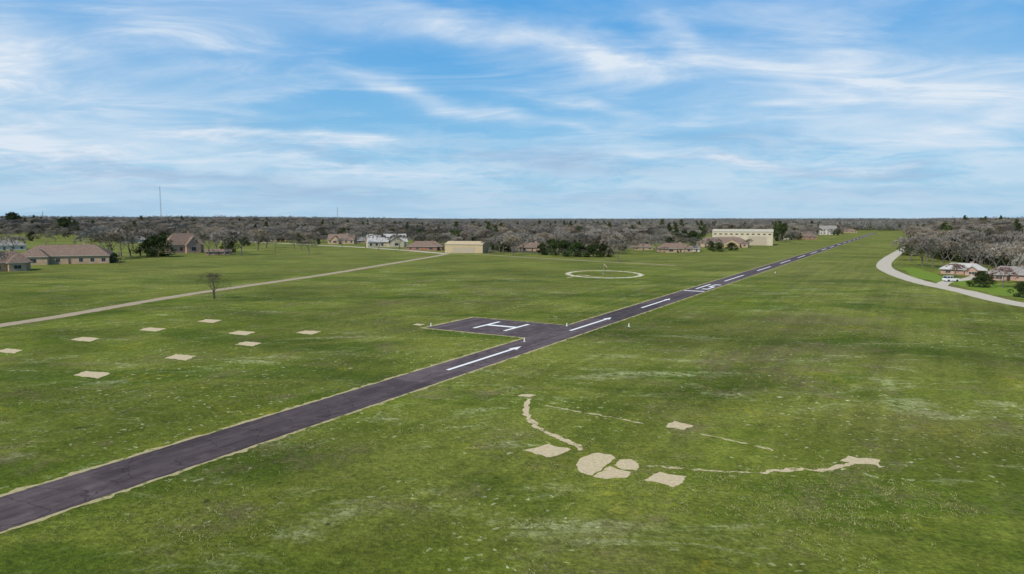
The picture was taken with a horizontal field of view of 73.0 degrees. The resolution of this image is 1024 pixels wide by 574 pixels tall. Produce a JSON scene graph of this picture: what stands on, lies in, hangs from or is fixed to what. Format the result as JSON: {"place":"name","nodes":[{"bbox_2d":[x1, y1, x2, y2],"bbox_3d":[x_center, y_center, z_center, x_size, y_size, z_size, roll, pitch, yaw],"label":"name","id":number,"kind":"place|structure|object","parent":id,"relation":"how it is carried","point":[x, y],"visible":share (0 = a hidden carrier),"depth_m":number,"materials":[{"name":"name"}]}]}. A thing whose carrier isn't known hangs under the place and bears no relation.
{"place":"outdoors","nodes":[
{"label":"outdoors","id":0,"kind":"place"},
{"bbox_2d":[0,254,447,326],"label":"gravel track","id":1,"kind":"structure","parent":0,"point":[86,311],"depth_m":177.97,"materials":[{"name":"beige gravel"}]},
{"bbox_2d":[250,241,450,253],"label":"residential road","id":2,"kind":"structure","parent":0,"point":[369,247],"depth_m":494.32,"materials":[{"name":"grey asphalt"}]},
{"bbox_2d":[0,229,1023,573],"bbox_3d":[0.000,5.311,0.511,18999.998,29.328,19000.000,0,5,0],"label":"ground","id":3,"kind":"structure","parent":0,"point":[400,503],"depth_m":72.78,"materials":[{"name":"green plant"}]},
{"bbox_2d":[4,212,21,227],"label":"live oak tree","id":4,"kind":"object","parent":3,"relation":"on","point":[12,216],"visible":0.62,"depth_m":1057.40,"materials":[{"name":"green plant"}]},
{"bbox_2d":[0,245,25,249],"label":"walls","id":5,"kind":"structure","parent":3,"relation":"on","point":[17,247],"depth_m":467.71,"materials":[{"name":"blue"}]},
{"bbox_2d":[0,239,26,245],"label":"roof","id":6,"kind":"structure","parent":5,"relation":"on","point":[10,243],"depth_m":467.93,"materials":[{"name":"grey metal"}]},
{"bbox_2d":[0,234,27,248],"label":"bare tree","id":7,"kind":"object","parent":3,"relation":"on","point":[11,238],"visible":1,"depth_m":393.71,"materials":[{"name":"grey plant"}]},
{"bbox_2d":[0,262,30,271],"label":"walls","id":8,"kind":"structure","parent":3,"relation":"on","point":[10,267],"depth_m":273.15,"materials":[{"name":"beige brick"}]},
{"bbox_2d":[0,251,31,263],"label":"roof","id":9,"kind":"structure","parent":8,"relation":"on","point":[15,257],"depth_m":274.54,"materials":[{"name":"brown"}]},
{"bbox_2d":[55,217,72,233],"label":"live oak tree","id":10,"kind":"object","parent":3,"relation":"on","point":[63,222],"visible":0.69,"depth_m":881.54,"materials":[{"name":"green plant"}]},
{"bbox_2d":[26,256,114,264],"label":"walls","id":11,"kind":"structure","parent":3,"relation":"on","point":[52,260],"depth_m":318.25,"materials":[{"name":"beige brick"}]},
{"bbox_2d":[21,244,116,256],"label":"roof","id":12,"kind":"structure","parent":11,"relation":"on","point":[66,250],"depth_m":320.55,"materials":[{"name":"brown"}]},
{"bbox_2d":[74,371,109,377],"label":"bare dirt patch","id":13,"kind":"object","parent":3,"relation":"on","point":[92,374],"visible":1,"depth_m":90.23,"materials":[{"name":"beige soil"}]},
{"bbox_2d":[73,226,116,245],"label":"bare tree","id":14,"kind":"object","parent":3,"relation":"on","point":[87,233],"visible":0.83,"depth_m":348.23,"materials":[{"name":"grey plant"}]},
{"bbox_2d":[89,231,125,250],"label":"bare tree","id":15,"kind":"object","parent":3,"relation":"on","point":[109,236],"visible":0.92,"depth_m":351.67,"materials":[{"name":"grey plant"}]},
{"bbox_2d":[95,228,130,251],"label":"bare tree","id":16,"kind":"object","parent":3,"relation":"on","point":[124,235],"visible":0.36,"depth_m":364.86,"materials":[{"name":"grey plant"}]},
{"bbox_2d":[104,233,135,256],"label":"bare tree","id":17,"kind":"object","parent":3,"relation":"on","point":[131,241],"visible":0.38,"depth_m":380.00,"materials":[{"name":"grey plant"}]},
{"bbox_2d":[111,224,141,256],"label":"bare tree","id":18,"kind":"object","parent":3,"relation":"on","point":[128,227],"visible":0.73,"depth_m":377.83,"materials":[{"name":"grey plant"}]},
{"bbox_2d":[122,227,156,255],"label":"bare tree","id":19,"kind":"object","parent":3,"relation":"on","point":[146,232],"visible":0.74,"depth_m":393.51,"materials":[{"name":"grey plant"}]},
{"bbox_2d":[133,239,162,255],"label":"live oak tree","id":20,"kind":"object","parent":3,"relation":"on","point":[142,245],"visible":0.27,"depth_m":385.35,"materials":[{"name":"green plant"}]},
{"bbox_2d":[129,235,176,256],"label":"live oak tree","id":21,"kind":"object","parent":3,"relation":"on","point":[159,241],"visible":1,"depth_m":378.47,"materials":[{"name":"green plant"}]},
{"bbox_2d":[166,354,193,359],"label":"bare dirt patch","id":22,"kind":"object","parent":3,"relation":"on","point":[181,357],"visible":1,"depth_m":101.42,"materials":[{"name":"beige soil"}]},
{"bbox_2d":[165,237,203,253],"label":"walls","id":23,"kind":"structure","parent":3,"relation":"on","point":[187,248],"depth_m":424.87,"materials":[{"name":"beige brick"}]},
{"bbox_2d":[166,233,203,245],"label":"roof","id":24,"kind":"structure","parent":23,"relation":"on","point":[184,239],"depth_m":425.59,"materials":[{"name":"brown"}]},
{"bbox_2d":[194,230,223,255],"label":"bare tree","id":25,"kind":"object","parent":3,"relation":"on","point":[204,237],"visible":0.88,"depth_m":392.11,"materials":[{"name":"grey plant"}]},
{"bbox_2d":[197,272,231,298],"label":"bare oak tree","id":26,"kind":"object","parent":3,"relation":"on","point":[212,279],"visible":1,"depth_m":176.60,"materials":[{"name":"grey plant"}]},
{"bbox_2d":[209,227,243,255],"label":"bare tree","id":27,"kind":"object","parent":3,"relation":"on","point":[224,230],"visible":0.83,"depth_m":393.49,"materials":[{"name":"grey plant"}]},
{"bbox_2d":[219,235,240,252],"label":"live oak tree","id":28,"kind":"object","parent":3,"relation":"on","point":[229,246],"visible":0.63,"depth_m":432.48,"materials":[{"name":"green plant"}]},
{"bbox_2d":[222,228,256,255],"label":"bare tree","id":29,"kind":"object","parent":3,"relation":"on","point":[240,234],"visible":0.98,"depth_m":393.76,"materials":[{"name":"grey plant"}]},
{"bbox_2d":[247,229,271,249],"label":"bare tree","id":30,"kind":"object","parent":3,"relation":"on","point":[258,231],"visible":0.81,"depth_m":459.88,"materials":[{"name":"grey plant"}]},
{"bbox_2d":[253,228,280,247],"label":"bare tree","id":31,"kind":"object","parent":3,"relation":"on","point":[273,231],"visible":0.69,"depth_m":506.61,"materials":[{"name":"grey plant"}]},
{"bbox_2d":[328,236,356,243],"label":"walls","id":32,"kind":"structure","parent":3,"relation":"on","point":[334,238],"depth_m":591.35,"materials":[{"name":"beige brick"}]},
{"bbox_2d":[327,234,357,239],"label":"roof","id":33,"kind":"structure","parent":32,"relation":"on","point":[337,236],"depth_m":594.05,"materials":[{"name":"brown"}]},
{"bbox_2d":[365,238,406,246],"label":"walls","id":34,"kind":"structure","parent":3,"relation":"on","point":[402,244],"depth_m":517.90,"materials":[{"name":"beige metal"}]},
{"bbox_2d":[365,234,407,241],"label":"roof","id":35,"kind":"structure","parent":34,"relation":"on","point":[378,238],"depth_m":519.56,"materials":[{"name":"metal"}]},
{"bbox_2d":[387,233,408,249],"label":"bare tree","id":36,"kind":"object","parent":3,"relation":"on","point":[398,236],"visible":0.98,"depth_m":471.94,"materials":[{"name":"grey plant"}]},
{"bbox_2d":[407,246,443,250],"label":"walls","id":37,"kind":"structure","parent":3,"relation":"on","point":[427,248],"depth_m":462.81,"materials":[{"name":"red brick"}]},
{"bbox_2d":[406,241,444,246],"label":"roof","id":38,"kind":"structure","parent":37,"relation":"on","point":[425,244],"depth_m":464.21,"materials":[{"name":"brown"}]},
{"bbox_2d":[0,234,867,533],"bbox_3d":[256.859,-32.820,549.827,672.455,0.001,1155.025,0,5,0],"label":"runway shoulder","id":39,"kind":"object","parent":3,"relation":"on","point":[298,430],"visible":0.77,"depth_m":66.50},
{"bbox_2d":[0,233,875,531],"bbox_3d":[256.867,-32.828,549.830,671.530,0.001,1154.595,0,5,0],"label":"runway","id":40,"kind":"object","parent":39,"relation":"on","point":[34,503],"visible":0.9,"depth_m":66.47,"materials":[{"name":"grey asphalt"}]},
{"bbox_2d":[446,233,873,369],"bbox_3d":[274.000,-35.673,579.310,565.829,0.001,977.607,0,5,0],"label":"runway markings","id":41,"kind":"object","parent":40,"relation":"on","point":[572,329],"visible":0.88,"depth_m":130.95,"materials":[{"name":"white paint"}]},
{"bbox_2d":[445,241,488,252],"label":"metal hangar","id":42,"kind":"structure","parent":3,"relation":"on","point":[464,247],"depth_m":426.44,"materials":[{"name":"beige metal"}]},
{"bbox_2d":[452,247,474,252],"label":"doors","id":43,"kind":"structure","parent":42,"relation":"in","point":[469,249],"depth_m":425.67,"materials":[{"name":"beige metal"}]},
{"bbox_2d":[422,317,563,337],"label":"helipad shoulder","id":44,"kind":"object","parent":3,"relation":"on","point":[472,332],"visible":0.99,"depth_m":131.05},
{"bbox_2d":[427,317,565,337],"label":"helipad","id":45,"kind":"object","parent":44,"relation":"on","point":[526,331],"visible":1,"depth_m":129.80,"materials":[{"name":"asphalt"}]},
{"bbox_2d":[503,235,520,255],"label":"bare tree","id":46,"kind":"object","parent":3,"relation":"on","point":[511,237],"visible":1,"depth_m":394.54,"materials":[{"name":"grey plant"}]},
{"bbox_2d":[0,217,1023,266],"bbox_3d":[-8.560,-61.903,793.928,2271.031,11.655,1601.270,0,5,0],"label":"woodland","id":47,"kind":"object","parent":3,"relation":"on","point":[914,231],"visible":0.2,"depth_m":708.70,"materials":[{"name":"grey plant"}]},
{"bbox_2d":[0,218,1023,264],"bbox_3d":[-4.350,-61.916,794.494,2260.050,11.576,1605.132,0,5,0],"label":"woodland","id":48,"kind":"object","parent":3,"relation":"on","point":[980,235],"visible":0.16,"depth_m":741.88,"materials":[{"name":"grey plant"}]},
{"bbox_2d":[0,215,1023,230],"bbox_3d":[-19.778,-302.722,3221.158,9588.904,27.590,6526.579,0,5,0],"label":"distant woodland","id":49,"kind":"object","parent":3,"relation":"on","point":[888,226],"visible":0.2,"depth_m":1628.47,"materials":[{"name":"green plant"}]},
{"bbox_2d":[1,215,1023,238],"bbox_3d":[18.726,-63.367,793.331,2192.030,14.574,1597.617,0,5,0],"label":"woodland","id":50,"kind":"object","parent":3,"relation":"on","point":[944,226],"visible":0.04,"depth_m":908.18,"materials":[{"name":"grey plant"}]},
{"bbox_2d":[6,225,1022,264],"bbox_3d":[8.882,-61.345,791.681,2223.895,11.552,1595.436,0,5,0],"label":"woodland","id":51,"kind":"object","parent":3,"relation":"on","point":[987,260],"depth_m":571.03,"materials":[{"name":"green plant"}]},
{"bbox_2d":[511,231,536,252],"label":"bare tree","id":52,"kind":"object","parent":3,"relation":"on","point":[525,234],"visible":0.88,"depth_m":424.19,"materials":[{"name":"grey plant"}]},
{"bbox_2d":[525,444,570,456],"bbox_3d":[3.203,14.259,60.573,3.267,0.001,2.943,-5,8,-44],"label":"infield dirt base","id":53,"kind":"object","parent":3,"relation":"on","point":[547,450],"visible":1,"depth_m":60.43,"materials":[{"name":"beige soil"}]},
{"bbox_2d":[542,238,559,254],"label":"live oak tree","id":54,"kind":"object","parent":3,"relation":"on","point":[551,243],"visible":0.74,"depth_m":399.50,"materials":[{"name":"green plant"}]},
{"bbox_2d":[522,399,582,450],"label":"worn infield line","id":55,"kind":"object","parent":3,"relation":"on","point":[526,412],"visible":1,"depth_m":67.46,"materials":[{"name":"beige soil"}]},
{"bbox_2d":[545,240,579,255],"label":"live oak tree","id":56,"kind":"object","parent":3,"relation":"on","point":[563,245],"visible":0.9,"depth_m":385.89,"materials":[{"name":"green plant"}]},
{"bbox_2d":[565,242,589,256],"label":"live oak tree","id":57,"kind":"object","parent":3,"relation":"on","point":[576,248],"visible":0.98,"depth_m":378.67,"materials":[{"name":"green plant"}]},
{"bbox_2d":[580,243,604,256],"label":"live oak tree","id":58,"kind":"object","parent":3,"relation":"on","point":[592,250],"visible":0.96,"depth_m":378.85,"materials":[{"name":"green plant"}]},
{"bbox_2d":[565,270,643,277],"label":"segmented circle base","id":59,"kind":"object","parent":3,"relation":"on","point":[605,270],"visible":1,"depth_m":256.98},
{"bbox_2d":[599,245,613,256],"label":"live oak tree","id":60,"kind":"object","parent":3,"relation":"on","point":[603,248],"visible":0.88,"depth_m":379.28,"materials":[{"name":"green plant"}]},
{"bbox_2d":[633,233,651,251],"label":"bare tree","id":61,"kind":"object","parent":3,"relation":"on","point":[639,235],"visible":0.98,"depth_m":443.04,"materials":[{"name":"grey plant"}]},
{"bbox_2d":[645,472,686,486],"bbox_3d":[12.032,14.907,53.833,2.661,0.001,2.742,4,7,35],"label":"infield dirt base","id":62,"kind":"object","parent":3,"relation":"on","point":[667,479],"visible":1,"depth_m":53.67,"materials":[{"name":"beige soil"}]},
{"bbox_2d":[657,248,692,252],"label":"walls","id":63,"kind":"structure","parent":3,"relation":"on","point":[667,250],"depth_m":434.42,"materials":[{"name":"beige brick"}]},
{"bbox_2d":[657,243,693,248],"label":"roof","id":64,"kind":"structure","parent":63,"relation":"on","point":[672,246],"depth_m":435.61,"materials":[{"name":"brown"}]},
{"bbox_2d":[666,421,692,429],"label":"infield dirt base","id":65,"kind":"object","parent":3,"relation":"on","point":[678,425],"visible":1,"depth_m":67.79,"materials":[{"name":"beige soil"}]},
{"bbox_2d":[678,230,702,244],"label":"live oak tree","id":66,"kind":"object","parent":3,"relation":"on","point":[693,233],"visible":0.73,"depth_m":558.43,"materials":[{"name":"green plant"}]},
{"bbox_2d":[647,465,761,473],"bbox_3d":[15.288,14.715,55.823,9.245,0.001,0.722,1,6,11],"label":"worn infield line","id":67,"kind":"object","parent":3,"relation":"on","point":[672,467],"visible":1,"depth_m":55.59,"materials":[{"name":"beige soil"}]},
{"bbox_2d":[710,242,726,251],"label":"live oak tree","id":68,"kind":"object","parent":3,"relation":"on","point":[718,246],"visible":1,"depth_m":441.78,"materials":[{"name":"green plant"}]},
{"bbox_2d":[696,240,748,247],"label":"walls","id":69,"kind":"structure","parent":3,"relation":"on","point":[726,243],"depth_m":514.18,"materials":[{"name":"beige brick"}]},
{"bbox_2d":[697,237,749,243],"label":"roof","id":70,"kind":"structure","parent":69,"relation":"on","point":[736,239],"depth_m":521.75,"materials":[{"name":"brown tile"}]},
{"bbox_2d":[712,229,773,245],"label":"hangar","id":71,"kind":"structure","parent":3,"relation":"on","point":[761,236],"depth_m":558.17,"materials":[{"name":"beige metal"}]},
{"bbox_2d":[718,236,766,244],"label":"doors","id":72,"kind":"structure","parent":71,"relation":"in","point":[758,240],"depth_m":555.86,"materials":[{"name":"beige metal"}]},
{"bbox_2d":[761,460,883,473],"bbox_3d":[25.036,14.671,56.275,10.717,0.001,1.887,-1,6,-11],"label":"worn infield line","id":73,"kind":"object","parent":3,"relation":"on","point":[836,466],"visible":1,"depth_m":56.04,"materials":[{"name":"beige soil"}]},
{"bbox_2d":[841,456,879,464],"bbox_3d":[29.120,14.514,57.915,3.153,0.001,1.916,2,6,22],"label":"infield dirt base","id":74,"kind":"object","parent":3,"relation":"on","point":[851,458],"visible":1,"depth_m":58.15,"materials":[{"name":"beige soil"}]},
{"bbox_2d":[891,236,926,260],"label":"bare tree","id":75,"kind":"object","parent":3,"relation":"on","point":[900,241],"visible":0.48,"depth_m":342.95,"materials":[{"name":"grey plant"}]},
{"bbox_2d":[896,235,924,255],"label":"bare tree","id":76,"kind":"object","parent":3,"relation":"on","point":[911,248],"visible":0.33,"depth_m":393.12,"materials":[{"name":"green plant"}]},
{"bbox_2d":[899,237,936,265],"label":"bare tree","id":77,"kind":"object","parent":3,"relation":"on","point":[911,241],"visible":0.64,"depth_m":303.68,"materials":[{"name":"grey plant"}]},
{"bbox_2d":[912,236,948,266],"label":"bare tree","id":78,"kind":"object","parent":3,"relation":"on","point":[923,243],"visible":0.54,"depth_m":295.52,"materials":[{"name":"grey plant"}]},
{"bbox_2d":[922,237,967,266],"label":"bare tree","id":79,"kind":"object","parent":3,"relation":"on","point":[928,243],"visible":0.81,"depth_m":286.08,"materials":[{"name":"grey plant"}]},
{"bbox_2d":[934,241,968,262],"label":"bare tree","id":80,"kind":"object","parent":3,"relation":"on","point":[953,242],"visible":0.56,"depth_m":284.25,"materials":[{"name":"grey plant"}]},
{"bbox_2d":[946,263,968,276],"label":"redbud tree","id":81,"kind":"object","parent":3,"relation":"on","point":[955,266],"visible":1,"depth_m":243.34,"materials":[{"name":"brown plant"}]},
{"bbox_2d":[940,267,985,275],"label":"walls","id":82,"kind":"structure","parent":3,"relation":"on","point":[965,272],"depth_m":256.53,"materials":[{"name":"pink brick"}]},
{"bbox_2d":[939,263,987,270],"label":"roof","id":83,"kind":"structure","parent":82,"relation":"on","point":[978,267],"depth_m":257.02,"materials":[{"name":"metal"}]},
{"bbox_2d":[949,242,981,262],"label":"bare tree","id":84,"kind":"object","parent":3,"relation":"on","point":[956,247],"visible":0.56,"depth_m":271.96,"materials":[{"name":"grey plant"}]},
{"bbox_2d":[955,240,999,263],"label":"bare tree","id":85,"kind":"object","parent":3,"relation":"on","point":[967,249],"visible":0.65,"depth_m":265.41,"materials":[{"name":"grey plant"}]},
{"bbox_2d":[959,238,1000,264],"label":"bare tree","id":86,"kind":"object","parent":3,"relation":"on","point":[979,240],"visible":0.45,"depth_m":293.97,"materials":[{"name":"grey plant"}]},
{"bbox_2d":[972,244,1010,266],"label":"bare tree","id":87,"kind":"object","parent":3,"relation":"on","point":[984,249],"visible":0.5,"depth_m":256.43,"materials":[{"name":"grey plant"}]},
{"bbox_2d":[976,243,1011,271],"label":"bare tree","id":88,"kind":"object","parent":3,"relation":"on","point":[987,248],"visible":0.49,"depth_m":257.53,"materials":[{"name":"grey plant"}]},
{"bbox_2d":[984,244,1023,265],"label":"bare tree","id":89,"kind":"object","parent":3,"relation":"on","point":[995,249],"visible":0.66,"depth_m":246.09,"materials":[{"name":"grey plant"}]},
{"bbox_2d":[992,253,1022,267],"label":"live oak tree","id":90,"kind":"object","parent":3,"relation":"on","point":[1004,261],"visible":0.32,"depth_m":265.94,"materials":[{"name":"green plant"}]},
{"bbox_2d":[993,275,1023,280],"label":"walls","id":91,"kind":"structure","parent":3,"relation":"on","point":[1020,278],"depth_m":230.61,"materials":[{"name":"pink brick"}]},
{"bbox_2d":[986,266,1023,274],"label":"roof","id":92,"kind":"structure","parent":91,"relation":"on","point":[1019,270],"depth_m":231.59,"materials":[{"name":"grey"}]},
{"bbox_2d":[996,246,1023,266],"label":"bare tree","id":93,"kind":"object","parent":3,"relation":"on","point":[1014,251],"visible":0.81,"depth_m":237.40,"materials":[{"name":"grey plant"}]},
{"bbox_2d":[1005,252,1023,270],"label":"bare tree","id":94,"kind":"object","parent":3,"relation":"on","point":[1021,259],"visible":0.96,"depth_m":217.95,"materials":[{"name":"grey plant"}]},
{"bbox_2d":[0,0,1023,218],"label":"sky","id":95,"kind":"structure","parent":0,"point":[463,109],"materials":[{"name":"blue"}]},
{"bbox_2d":[576,453,614,474],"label":"home plate dirt","id":96,"kind":"structure","parent":0,"point":[592,464],"depth_m":57.43,"materials":[{"name":"beige soil"}]},
{"bbox_2d":[594,466,630,478],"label":"home plate dirt","id":97,"kind":"structure","parent":0,"point":[609,472],"depth_m":54.94,"materials":[{"name":"beige soil"}]},
{"bbox_2d":[615,459,638,469],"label":"home plate dirt","id":98,"kind":"structure","parent":0,"point":[628,464],"depth_m":56.96,"materials":[{"name":"beige soil"}]},
{"bbox_2d":[876,247,1023,306],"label":"residential road","id":99,"kind":"structure","parent":0,"point":[884,264],"depth_m":223.82,"materials":[{"name":"grey asphalt"}]},
{"bbox_2d":[934,275,973,286],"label":"driveway","id":100,"kind":"structure","parent":0,"point":[944,283],"depth_m":225.58,"materials":[{"name":"grey concrete"}]},
{"bbox_2d":[901,267,1023,299],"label":"mown lawn","id":101,"kind":"structure","parent":0,"point":[997,289],"depth_m":216.91,"materials":[{"name":"green plant"}]},
{"bbox_2d":[966,270,997,287],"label":"live oak tree","id":102,"kind":"object","parent":101,"relation":"on","point":[979,277],"visible":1,"depth_m":207.16,"materials":[{"name":"green plant"}]},
{"bbox_2d":[990,266,1018,287],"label":"redbud tree","id":103,"kind":"object","parent":101,"relation":"on","point":[1007,270],"visible":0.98,"depth_m":206.67,"materials":[{"name":"brown plant"}]},
{"bbox_2d":[1006,281,1023,296],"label":"live oak tree","id":104,"kind":"object","parent":101,"relation":"on","point":[1019,285],"visible":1,"depth_m":180.36,"materials":[{"name":"green plant"}]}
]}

